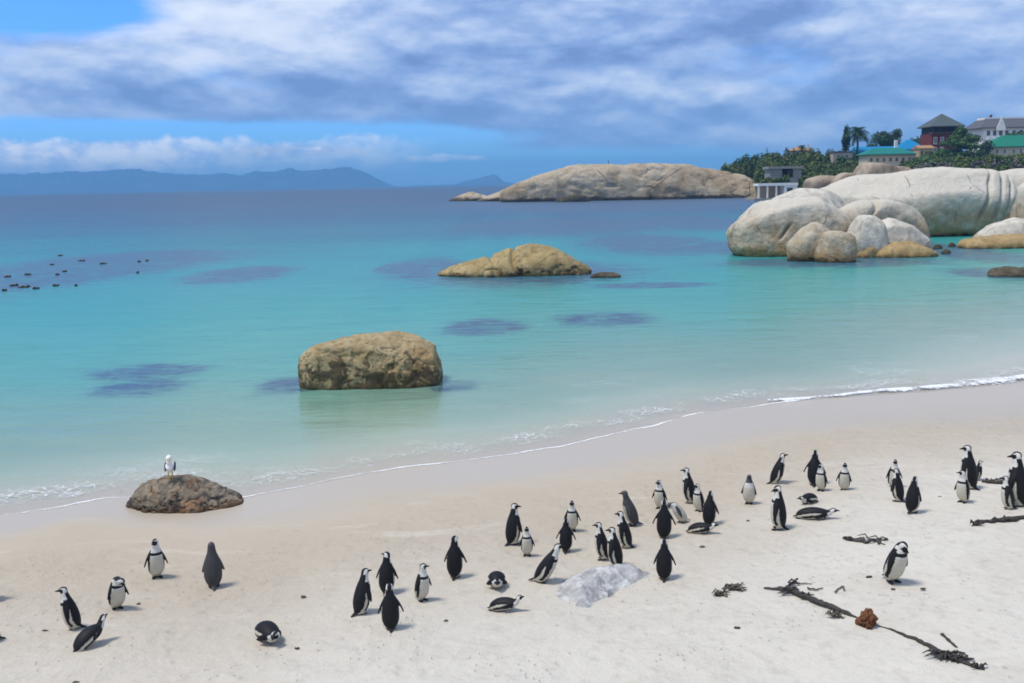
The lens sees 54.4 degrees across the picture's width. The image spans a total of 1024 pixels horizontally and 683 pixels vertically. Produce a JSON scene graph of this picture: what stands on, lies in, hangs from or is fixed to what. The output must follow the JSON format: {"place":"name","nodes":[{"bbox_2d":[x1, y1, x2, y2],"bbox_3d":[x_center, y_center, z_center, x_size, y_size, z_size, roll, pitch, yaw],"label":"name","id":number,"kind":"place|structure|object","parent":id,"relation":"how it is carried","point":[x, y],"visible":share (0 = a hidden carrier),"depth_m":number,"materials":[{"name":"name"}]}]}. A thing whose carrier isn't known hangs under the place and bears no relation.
{"place":"outdoors","nodes":[
{"label":"outdoors","id":0,"kind":"place"},
{"bbox_2d":[126,474,243,513],"bbox_3d":[-5.903,2.833,18.002,2.107,0.855,1.319,-1,9,0],"label":"shore rock","id":1,"kind":"object","parent":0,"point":[187,493],"visible":0.73,"depth_m":17.59,"materials":[{"name":"stone"}]},
{"bbox_2d":[164,455,175,481],"bbox_3d":[-6.096,2.249,17.749,0.194,0.503,0.433,-3,9,-15],"label":"gull","id":2,"kind":"object","parent":1,"relation":"on","point":[169,465],"visible":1,"depth_m":17.66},
{"bbox_2d":[0,167,394,193],"bbox_3d":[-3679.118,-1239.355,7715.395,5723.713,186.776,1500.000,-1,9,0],"label":"mountains","id":3,"kind":"structure","parent":0,"point":[128,180],"depth_m":7325.50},
{"bbox_2d":[398,174,513,186],"bbox_3d":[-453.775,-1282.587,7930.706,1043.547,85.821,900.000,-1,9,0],"label":"hills","id":4,"kind":"structure","parent":0,"point":[493,179],"depth_m":7734.37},
{"bbox_2d":[0,311,1023,682],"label":"beach","id":5,"kind":"structure","parent":0,"point":[286,545],"depth_m":15.46,"materials":[{"name":"sand"}]},
{"bbox_2d":[55,587,86,630],"bbox_3d":[-5.447,3.290,12.276,0.256,0.568,0.238,3,10,24],"label":"penguin","id":6,"kind":"object","parent":5,"relation":"on","point":[71,615],"visible":1,"depth_m":12.21,"materials":[{"name":"black"}]},
{"bbox_2d":[73,613,107,651],"bbox_3d":[-4.985,3.455,11.779,0.444,0.334,0.266,-6,10,-30],"label":"penguin","id":7,"kind":"object","parent":5,"relation":"on","point":[86,637],"visible":1,"depth_m":11.70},
{"bbox_2d":[107,576,128,610],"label":"penguin","id":8,"kind":"object","parent":5,"relation":"on","point":[117,590],"visible":1,"depth_m":12.87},
{"bbox_2d":[144,539,167,579],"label":"penguin","id":9,"kind":"object","parent":5,"relation":"on","point":[156,558],"visible":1,"depth_m":14.06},
{"bbox_2d":[202,542,224,590],"bbox_3d":[-4.126,3.075,13.710,0.259,0.645,0.268,3,10,27],"label":"penguin","id":10,"kind":"object","parent":5,"relation":"on","point":[213,567],"visible":1,"depth_m":13.64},
{"bbox_2d":[254,620,281,642],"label":"penguin","id":11,"kind":"object","parent":5,"relation":"on","point":[267,631],"visible":1,"depth_m":11.69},
{"bbox_2d":[351,568,371,616],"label":"penguin","id":12,"kind":"object","parent":5,"relation":"on","point":[362,598],"visible":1,"depth_m":12.36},
{"bbox_2d":[376,551,397,594],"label":"penguin","id":13,"kind":"object","parent":5,"relation":"on","point":[386,572],"visible":0.84,"depth_m":13.09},
{"bbox_2d":[378,583,403,632],"bbox_3d":[-1.458,3.162,11.897,0.242,0.571,0.254,5,11,35],"label":"penguin","id":14,"kind":"object","parent":5,"relation":"on","point":[390,604],"visible":1,"depth_m":11.82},
{"bbox_2d":[414,563,431,602],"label":"penguin","id":15,"kind":"object","parent":5,"relation":"on","point":[422,582],"visible":1,"depth_m":12.73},
{"bbox_2d":[444,535,466,580],"bbox_3d":[-0.789,2.950,13.671,0.260,0.588,0.253,-8,12,-38],"label":"penguin","id":16,"kind":"object","parent":5,"relation":"on","point":[454,556],"visible":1,"depth_m":13.59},
{"bbox_2d":[486,571,506,587],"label":"penguin","id":17,"kind":"object","parent":5,"relation":"on","point":[496,579],"visible":1,"depth_m":13.17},
{"bbox_2d":[487,595,524,610],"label":"penguin","id":18,"kind":"object","parent":5,"relation":"on","point":[501,603],"visible":1,"depth_m":12.31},
{"bbox_2d":[505,503,521,545],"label":"penguin","id":19,"kind":"object","parent":5,"relation":"on","point":[513,530],"visible":1,"depth_m":14.96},
{"bbox_2d":[519,527,534,556],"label":"penguin","id":20,"kind":"object","parent":5,"relation":"on","point":[526,542],"visible":1,"depth_m":14.43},
{"bbox_2d":[528,543,564,583],"bbox_3d":[0.467,2.966,13.344,0.445,0.562,0.277,-5,10,-22],"label":"penguin","id":21,"kind":"object","parent":5,"relation":"on","point":[545,568],"visible":1,"depth_m":13.26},
{"bbox_2d":[556,517,575,553],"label":"penguin","id":22,"kind":"object","parent":5,"relation":"on","point":[565,532],"visible":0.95,"depth_m":14.60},
{"bbox_2d":[564,500,580,531],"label":"penguin","id":23,"kind":"object","parent":5,"relation":"on","point":[572,515],"visible":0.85,"depth_m":15.56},
{"bbox_2d":[592,522,608,560],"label":"penguin","id":24,"kind":"object","parent":5,"relation":"on","point":[601,542],"visible":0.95,"depth_m":14.17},
{"bbox_2d":[556,563,649,607],"bbox_3d":[1.219,3.224,13.177,1.614,0.327,1.762,-1,9,0],"label":"flat rock","id":25,"kind":"object","parent":5,"relation":"on","point":[588,588],"visible":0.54,"depth_m":13.06,"materials":[{"name":"stone"}]},
{"bbox_2d":[605,527,622,564],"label":"penguin","id":26,"kind":"object","parent":5,"relation":"on","point":[615,553],"visible":0.88,"depth_m":13.80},
{"bbox_2d":[615,511,635,548],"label":"penguin","id":27,"kind":"object","parent":5,"relation":"on","point":[624,534],"visible":0.99,"depth_m":14.61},
{"bbox_2d":[618,490,642,526],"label":"penguin","id":28,"kind":"object","parent":5,"relation":"on","point":[630,513],"visible":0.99,"depth_m":15.70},
{"bbox_2d":[652,480,666,508],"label":"penguin","id":29,"kind":"object","parent":5,"relation":"on","point":[659,494],"visible":0.85,"depth_m":16.55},
{"bbox_2d":[652,499,675,538],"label":"penguin","id":30,"kind":"object","parent":5,"relation":"on","point":[663,516],"visible":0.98,"depth_m":15.00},
{"bbox_2d":[653,538,675,582],"bbox_3d":[2.036,2.911,13.339,0.250,0.566,0.238,-8,11,-36],"label":"penguin","id":31,"kind":"object","parent":5,"relation":"on","point":[664,558],"visible":1,"depth_m":13.27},
{"bbox_2d":[668,502,689,522],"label":"penguin","id":32,"kind":"object","parent":5,"relation":"on","point":[679,513],"visible":0.98,"depth_m":15.73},
{"bbox_2d":[680,468,694,503],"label":"penguin","id":33,"kind":"object","parent":5,"relation":"on","point":[687,487],"visible":0.87,"depth_m":16.77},
{"bbox_2d":[691,484,703,511],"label":"penguin","id":34,"kind":"object","parent":5,"relation":"on","point":[698,499],"visible":0.93,"depth_m":16.29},
{"bbox_2d":[686,522,718,533],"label":"penguin","id":35,"kind":"object","parent":5,"relation":"on","point":[698,527],"visible":1,"depth_m":15.13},
{"bbox_2d":[702,491,718,523],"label":"penguin","id":36,"kind":"object","parent":5,"relation":"on","point":[709,509],"visible":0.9,"depth_m":15.55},
{"bbox_2d":[711,588,729,596],"bbox_3d":[2.658,3.191,12.664,0.239,0.088,0.156,-1,9,0],"label":"weed clump","id":37,"kind":"object","parent":5,"relation":"on","point":[719,593],"visible":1,"depth_m":12.64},
{"bbox_2d":[721,582,746,591],"bbox_3d":[2.863,3.160,12.845,0.337,0.088,0.204,-1,9,0],"label":"weed clump","id":38,"kind":"object","parent":5,"relation":"on","point":[732,586],"visible":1,"depth_m":12.82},
{"bbox_2d":[741,475,756,504],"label":"penguin","id":39,"kind":"object","parent":5,"relation":"on","point":[748,491],"visible":1,"depth_m":16.55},
{"bbox_2d":[766,453,787,483],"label":"penguin","id":40,"kind":"object","parent":5,"relation":"on","point":[777,472],"visible":0.99,"depth_m":17.61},
{"bbox_2d":[770,485,789,530],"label":"penguin","id":41,"kind":"object","parent":5,"relation":"on","point":[778,514],"visible":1,"depth_m":15.05,"materials":[{"name":"black"}]},
{"bbox_2d":[785,578,811,586],"bbox_3d":[3.695,3.103,12.890,0.343,0.082,0.174,-1,9,0],"label":"kelp strand","id":42,"kind":"object","parent":5,"relation":"on","point":[794,581],"visible":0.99,"depth_m":12.86},
{"bbox_2d":[797,493,817,502],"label":"penguin","id":43,"kind":"object","parent":5,"relation":"on","point":[809,498],"visible":1,"depth_m":16.34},
{"bbox_2d":[764,586,856,617],"bbox_3d":[3.646,3.190,12.257,0.334,0.140,1.380,-5,10,-25],"label":"kelp strand","id":44,"kind":"object","parent":5,"relation":"on","point":[794,590],"visible":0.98,"depth_m":12.34},
{"bbox_2d":[803,450,825,486],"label":"penguin","id":45,"kind":"object","parent":5,"relation":"on","point":[812,464],"visible":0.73,"depth_m":17.41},
{"bbox_2d":[793,507,839,518],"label":"penguin","id":46,"kind":"object","parent":5,"relation":"on","point":[812,513],"visible":1,"depth_m":15.44,"materials":[{"name":"black"}]},
{"bbox_2d":[814,464,827,491],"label":"penguin","id":47,"kind":"object","parent":5,"relation":"on","point":[820,479],"visible":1,"depth_m":17.02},
{"bbox_2d":[825,609,844,618],"bbox_3d":[3.812,3.212,11.757,0.230,0.087,0.111,2,9,17],"label":"weed clump","id":48,"kind":"object","parent":5,"relation":"on","point":[834,613],"visible":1,"depth_m":11.74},
{"bbox_2d":[836,463,851,489],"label":"penguin","id":49,"kind":"object","parent":5,"relation":"on","point":[844,477],"visible":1,"depth_m":16.93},
{"bbox_2d":[843,533,888,544],"bbox_3d":[5.065,2.841,14.270,0.627,0.111,0.316,2,9,17],"label":"kelp strand","id":50,"kind":"object","parent":5,"relation":"on","point":[862,539],"visible":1,"depth_m":14.26},
{"bbox_2d":[855,608,878,629],"bbox_3d":[4.074,3.191,11.429,0.243,0.296,0.284,-1,9,0],"label":"kelp holdfast","id":51,"kind":"object","parent":5,"relation":"on","point":[867,618],"visible":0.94,"depth_m":11.35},
{"bbox_2d":[886,459,901,486],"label":"penguin","id":52,"kind":"object","parent":5,"relation":"on","point":[889,475],"visible":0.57,"depth_m":16.93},
{"bbox_2d":[881,541,908,583],"bbox_3d":[4.865,2.774,12.640,0.302,0.596,0.331,2,9,19],"label":"penguin","id":53,"kind":"object","parent":5,"relation":"on","point":[895,564],"visible":1,"depth_m":12.52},
{"bbox_2d":[890,468,904,501],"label":"penguin","id":54,"kind":"object","parent":5,"relation":"on","point":[897,489],"visible":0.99,"depth_m":16.08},
{"bbox_2d":[905,476,921,513],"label":"penguin","id":55,"kind":"object","parent":5,"relation":"on","point":[913,499],"visible":1,"depth_m":15.41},
{"bbox_2d":[877,625,987,669],"bbox_3d":[4.406,3.284,10.758,0.411,0.162,1.457,-7,11,-33],"label":"kelp strand","id":56,"kind":"object","parent":5,"relation":"on","point":[947,654],"visible":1,"depth_m":10.47},
{"bbox_2d":[940,633,957,647],"bbox_3d":[4.770,3.267,10.870,0.051,0.037,0.347,-1,9,0],"label":"kelp strand","id":57,"kind":"object","parent":5,"relation":"on","point":[947,639],"visible":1,"depth_m":10.87},
{"bbox_2d":[954,470,969,503],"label":"penguin","id":58,"kind":"object","parent":5,"relation":"on","point":[962,487],"visible":1,"depth_m":15.78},
{"bbox_2d":[960,445,980,490],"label":"penguin","id":59,"kind":"object","parent":5,"relation":"on","point":[968,466],"visible":0.81,"depth_m":16.53,"materials":[{"name":"black"}]},
{"bbox_2d":[977,460,982,480],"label":"penguin","id":60,"kind":"object","parent":5,"relation":"on","point":[979,467],"visible":0.62,"depth_m":17.17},
{"bbox_2d":[981,478,1002,483],"bbox_3d":[8.304,2.375,17.018,0.522,0.100,0.228,2,9,16],"label":"kelp strand","id":61,"kind":"object","parent":5,"relation":"on","point":[994,481],"visible":0.83,"depth_m":16.98},
{"bbox_2d":[970,515,1023,525],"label":"kelp strand","id":62,"kind":"object","parent":5,"relation":"on","point":[994,519],"visible":1,"depth_m":14.79},
{"bbox_2d":[1000,476,1016,509],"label":"penguin","id":63,"kind":"object","parent":5,"relation":"on","point":[1007,498],"visible":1,"depth_m":15.33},
{"bbox_2d":[998,168,1023,218],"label":"boulder","id":64,"kind":"object","parent":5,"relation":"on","point":[1016,175],"visible":0.06,"depth_m":112.05,"materials":[{"name":"stone"}]},
{"bbox_2d":[1007,451,1023,506],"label":"penguin","id":65,"kind":"object","parent":5,"relation":"on","point":[1016,475],"visible":0.81,"depth_m":15.40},
{"bbox_2d":[1010,183,1023,218],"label":"boulder","id":66,"kind":"object","parent":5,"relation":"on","point":[1017,210],"visible":0.41,"depth_m":107.05,"materials":[{"name":"stone"}]},
{"bbox_2d":[0,184,1023,444],"bbox_3d":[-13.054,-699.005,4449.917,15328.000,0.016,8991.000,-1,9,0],"label":"sea","id":67,"kind":"structure","parent":0,"point":[226,306],"depth_m":49.78,"materials":[{"name":"liquid"}]},
{"bbox_2d":[298,330,442,389],"bbox_3d":[-4.064,0.921,29.019,4.088,2.316,2.560,-1,9,0],"label":"boulder","id":68,"kind":"object","parent":67,"relation":"in","point":[396,359],"visible":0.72,"depth_m":27.85,"materials":[{"name":"brown stone"}]},
{"bbox_2d":[22,399,804,512],"bbox_3d":[-3.848,2.598,19.782,25.516,0.010,1.980,-5,10,-23],"label":"foam","id":69,"kind":"object","parent":67,"relation":"on","point":[470,459],"visible":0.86,"depth_m":20.82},
{"bbox_2d":[449,192,485,200],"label":"shore rock","id":70,"kind":"object","parent":67,"relation":"in","point":[470,196],"visible":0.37,"depth_m":342.83,"materials":[{"name":"stone"}]},
{"bbox_2d":[476,189,503,201],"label":"shore rock","id":71,"kind":"object","parent":67,"relation":"in","point":[494,197],"visible":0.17,"depth_m":327.74,"materials":[{"name":"stone"}]},
{"bbox_2d":[2,369,1022,498],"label":"foam lace","id":72,"kind":"object","parent":67,"relation":"on","point":[184,473],"visible":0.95,"depth_m":19.03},
{"bbox_2d":[438,244,591,276],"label":"rock","id":73,"kind":"object","parent":67,"relation":"in","point":[527,260],"visible":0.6,"depth_m":60.97,"materials":[{"name":"stone"}]},
{"bbox_2d":[555,194,589,201],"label":"shore rock","id":74,"kind":"object","parent":67,"relation":"in","point":[575,198],"visible":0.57,"depth_m":291.21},
{"bbox_2d":[590,272,620,277],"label":"wet rock","id":75,"kind":"object","parent":67,"relation":"in","point":[606,275],"visible":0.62,"depth_m":58.99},
{"bbox_2d":[500,163,754,201],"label":"rock island","id":76,"kind":"object","parent":67,"relation":"in","point":[634,181],"visible":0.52,"depth_m":304.95,"materials":[{"name":"stone"}]},
{"bbox_2d":[745,183,797,200],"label":"white bathhouse","id":77,"kind":"structure","parent":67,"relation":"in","point":[765,191],"depth_m":259.92,"materials":[{"name":"paint"}]},
{"bbox_2d":[726,196,852,256],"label":"boulder","id":78,"kind":"object","parent":67,"relation":"in","point":[768,228],"visible":0.57,"depth_m":72.20,"materials":[{"name":"stone"}]},
{"bbox_2d":[771,188,844,208],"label":"boulder","id":79,"kind":"object","parent":67,"relation":"in","point":[832,198],"visible":0.16,"depth_m":84.70,"materials":[{"name":"stone"}]},
{"bbox_2d":[786,222,830,261],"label":"boulder","id":80,"kind":"object","parent":67,"relation":"in","point":[802,243],"visible":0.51,"depth_m":67.55,"materials":[{"name":"stone"}]},
{"bbox_2d":[814,231,857,262],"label":"boulder","id":81,"kind":"object","parent":67,"relation":"in","point":[836,247],"visible":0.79,"depth_m":66.32,"materials":[{"name":"stone"}]},
{"bbox_2d":[857,247,877,257],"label":"rock","id":82,"kind":"object","parent":67,"relation":"in","point":[870,252],"visible":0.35,"depth_m":69.89,"materials":[{"name":"stone"}]},
{"bbox_2d":[847,215,888,252],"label":"boulder","id":83,"kind":"object","parent":67,"relation":"in","point":[866,231],"visible":0.59,"depth_m":69.99,"materials":[{"name":"stone"}]},
{"bbox_2d":[840,199,929,238],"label":"boulder","id":84,"kind":"object","parent":67,"relation":"in","point":[881,209],"visible":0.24,"depth_m":75.04,"materials":[{"name":"stone"}]},
{"bbox_2d":[768,374,1023,400],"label":"foam","id":85,"kind":"object","parent":67,"relation":"on","point":[1000,379],"visible":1,"depth_m":26.57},
{"bbox_2d":[875,241,937,257],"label":"rock","id":86,"kind":"object","parent":67,"relation":"in","point":[907,249],"visible":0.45,"depth_m":69.51,"materials":[{"name":"stone"}]},
{"bbox_2d":[882,218,931,248],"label":"boulder","id":87,"kind":"object","parent":67,"relation":"in","point":[899,231],"visible":0.38,"depth_m":71.05,"materials":[{"name":"stone"}]},
{"bbox_2d":[820,167,1016,236],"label":"boulder","id":88,"kind":"object","parent":67,"relation":"in","point":[948,201],"visible":0.54,"depth_m":92.27,"materials":[{"name":"stone"}]},
{"bbox_2d":[957,233,1023,248],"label":"rock","id":89,"kind":"object","parent":67,"relation":"in","point":[1008,241],"visible":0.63,"depth_m":76.41,"materials":[{"name":"stone"}]},
{"bbox_2d":[972,217,1023,237],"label":"boulder","id":90,"kind":"object","parent":67,"relation":"in","point":[1012,225],"visible":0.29,"depth_m":80.69,"materials":[{"name":"stone"}]},
{"bbox_2d":[987,266,1023,276],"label":"rock","id":91,"kind":"object","parent":67,"relation":"in","point":[1006,271],"visible":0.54,"depth_m":55.38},
{"bbox_2d":[0,0,1023,186],"label":"sky","id":92,"kind":"structure","parent":0,"point":[395,92],"materials":[{"name":"blue"}]},
{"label":"headland","id":93,"kind":"structure","parent":0,"visible":0},
{"bbox_2d":[762,166,803,182],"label":"concrete boathouse","id":94,"kind":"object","parent":93,"relation":"on","point":[793,173],"visible":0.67,"depth_m":279.38,"materials":[{"name":"concrete"}]},
{"bbox_2d":[786,144,808,154],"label":"orange roofed house","id":95,"kind":"structure","parent":93,"relation":"on","point":[796,149],"depth_m":346.39,"materials":[{"name":"beige paint"}]},
{"bbox_2d":[803,175,834,188],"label":"slope boulder","id":96,"kind":"object","parent":93,"relation":"on","point":[819,181],"visible":0.31,"depth_m":188.52,"materials":[{"name":"brown stone"}]},
{"bbox_2d":[826,151,852,162],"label":"pink house","id":97,"kind":"structure","parent":93,"relation":"on","point":[833,155],"depth_m":324.82,"materials":[{"name":"paint"}]},
{"bbox_2d":[830,172,852,183],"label":"slope boulder","id":98,"kind":"object","parent":93,"relation":"on","point":[838,177],"visible":0.13,"depth_m":184.17,"materials":[{"name":"brown stone"}]},
{"bbox_2d":[841,124,850,150],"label":"cypress tree","id":99,"kind":"object","parent":93,"relation":"on","point":[845,145],"visible":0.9,"depth_m":331.32,"materials":[{"name":"green plant"}]},
{"bbox_2d":[843,127,871,156],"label":"palm tree","id":100,"kind":"object","parent":93,"relation":"on","point":[858,132],"visible":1,"depth_m":328.46,"materials":[{"name":"green plant"}]},
{"bbox_2d":[720,147,1023,192],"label":"coastal scrub","id":101,"kind":"object","parent":93,"relation":"on","point":[814,164],"visible":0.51,"depth_m":301.55,"materials":[{"name":"green plant"}]},
{"bbox_2d":[851,140,897,157],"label":"blue roofed house","id":102,"kind":"structure","parent":93,"relation":"on","point":[862,149],"depth_m":334.55,"materials":[{"name":"beige paint"}]},
{"bbox_2d":[853,162,899,175],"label":"slope boulder","id":103,"kind":"object","parent":93,"relation":"on","point":[871,168],"visible":0.25,"depth_m":178.40,"materials":[{"name":"brown stone"}]},
{"bbox_2d":[870,131,898,146],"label":"tree","id":104,"kind":"object","parent":93,"relation":"on","point":[884,138],"visible":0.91,"depth_m":342.24,"materials":[{"name":"green plant"}]},
{"bbox_2d":[856,148,916,165],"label":"long building","id":105,"kind":"structure","parent":93,"relation":"on","point":[894,156],"depth_m":295.50,"materials":[{"name":"beige paint"}]},
{"bbox_2d":[889,128,901,144],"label":"tree","id":106,"kind":"object","parent":93,"relation":"on","point":[896,134],"visible":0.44,"depth_m":347.36,"materials":[{"name":"green plant"}]},
{"bbox_2d":[897,166,911,170],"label":"slope boulder","id":107,"kind":"object","parent":93,"relation":"on","point":[902,168],"visible":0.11,"depth_m":184.56,"materials":[{"name":"brown stone"}]},
{"bbox_2d":[898,140,919,151],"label":"blue roofed house","id":108,"kind":"structure","parent":93,"relation":"on","point":[909,145],"depth_m":335.62,"materials":[{"name":"white paint"}]},
{"bbox_2d":[912,145,934,156],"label":"arcade building","id":109,"kind":"structure","parent":93,"relation":"on","point":[919,150],"depth_m":311.57,"materials":[{"name":"paint"}]},
{"bbox_2d":[913,155,938,161],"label":"bush","id":110,"kind":"object","parent":93,"relation":"on","point":[921,158],"visible":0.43,"depth_m":284.47,"materials":[{"name":"green plant"}]},
{"bbox_2d":[917,114,965,151],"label":"red house","id":111,"kind":"structure","parent":93,"relation":"on","point":[935,130],"depth_m":314.69,"materials":[{"name":"paint"}]},
{"bbox_2d":[918,126,982,157],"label":"conifer tree","id":112,"kind":"object","parent":93,"relation":"on","point":[965,139],"visible":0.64,"depth_m":292.81,"materials":[{"name":"green plant"}]},
{"bbox_2d":[911,157,1023,168],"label":"coastal scrub","id":113,"kind":"object","parent":93,"relation":"on","point":[1013,164],"visible":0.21,"depth_m":233.81,"materials":[{"name":"green plant"}]},
{"bbox_2d":[980,140,995,154],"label":"tree","id":114,"kind":"object","parent":93,"relation":"on","point":[986,146],"visible":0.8,"depth_m":305.49,"materials":[{"name":"green plant"}]},
{"bbox_2d":[965,115,1023,152],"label":"gabled house","id":115,"kind":"structure","parent":93,"relation":"on","point":[990,128],"depth_m":338.69,"materials":[{"name":"white paint"}]},
{"bbox_2d":[979,135,1023,156],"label":"green roofed house","id":116,"kind":"structure","parent":93,"relation":"on","point":[1005,145],"depth_m":310.03,"materials":[{"name":"beige paint"}]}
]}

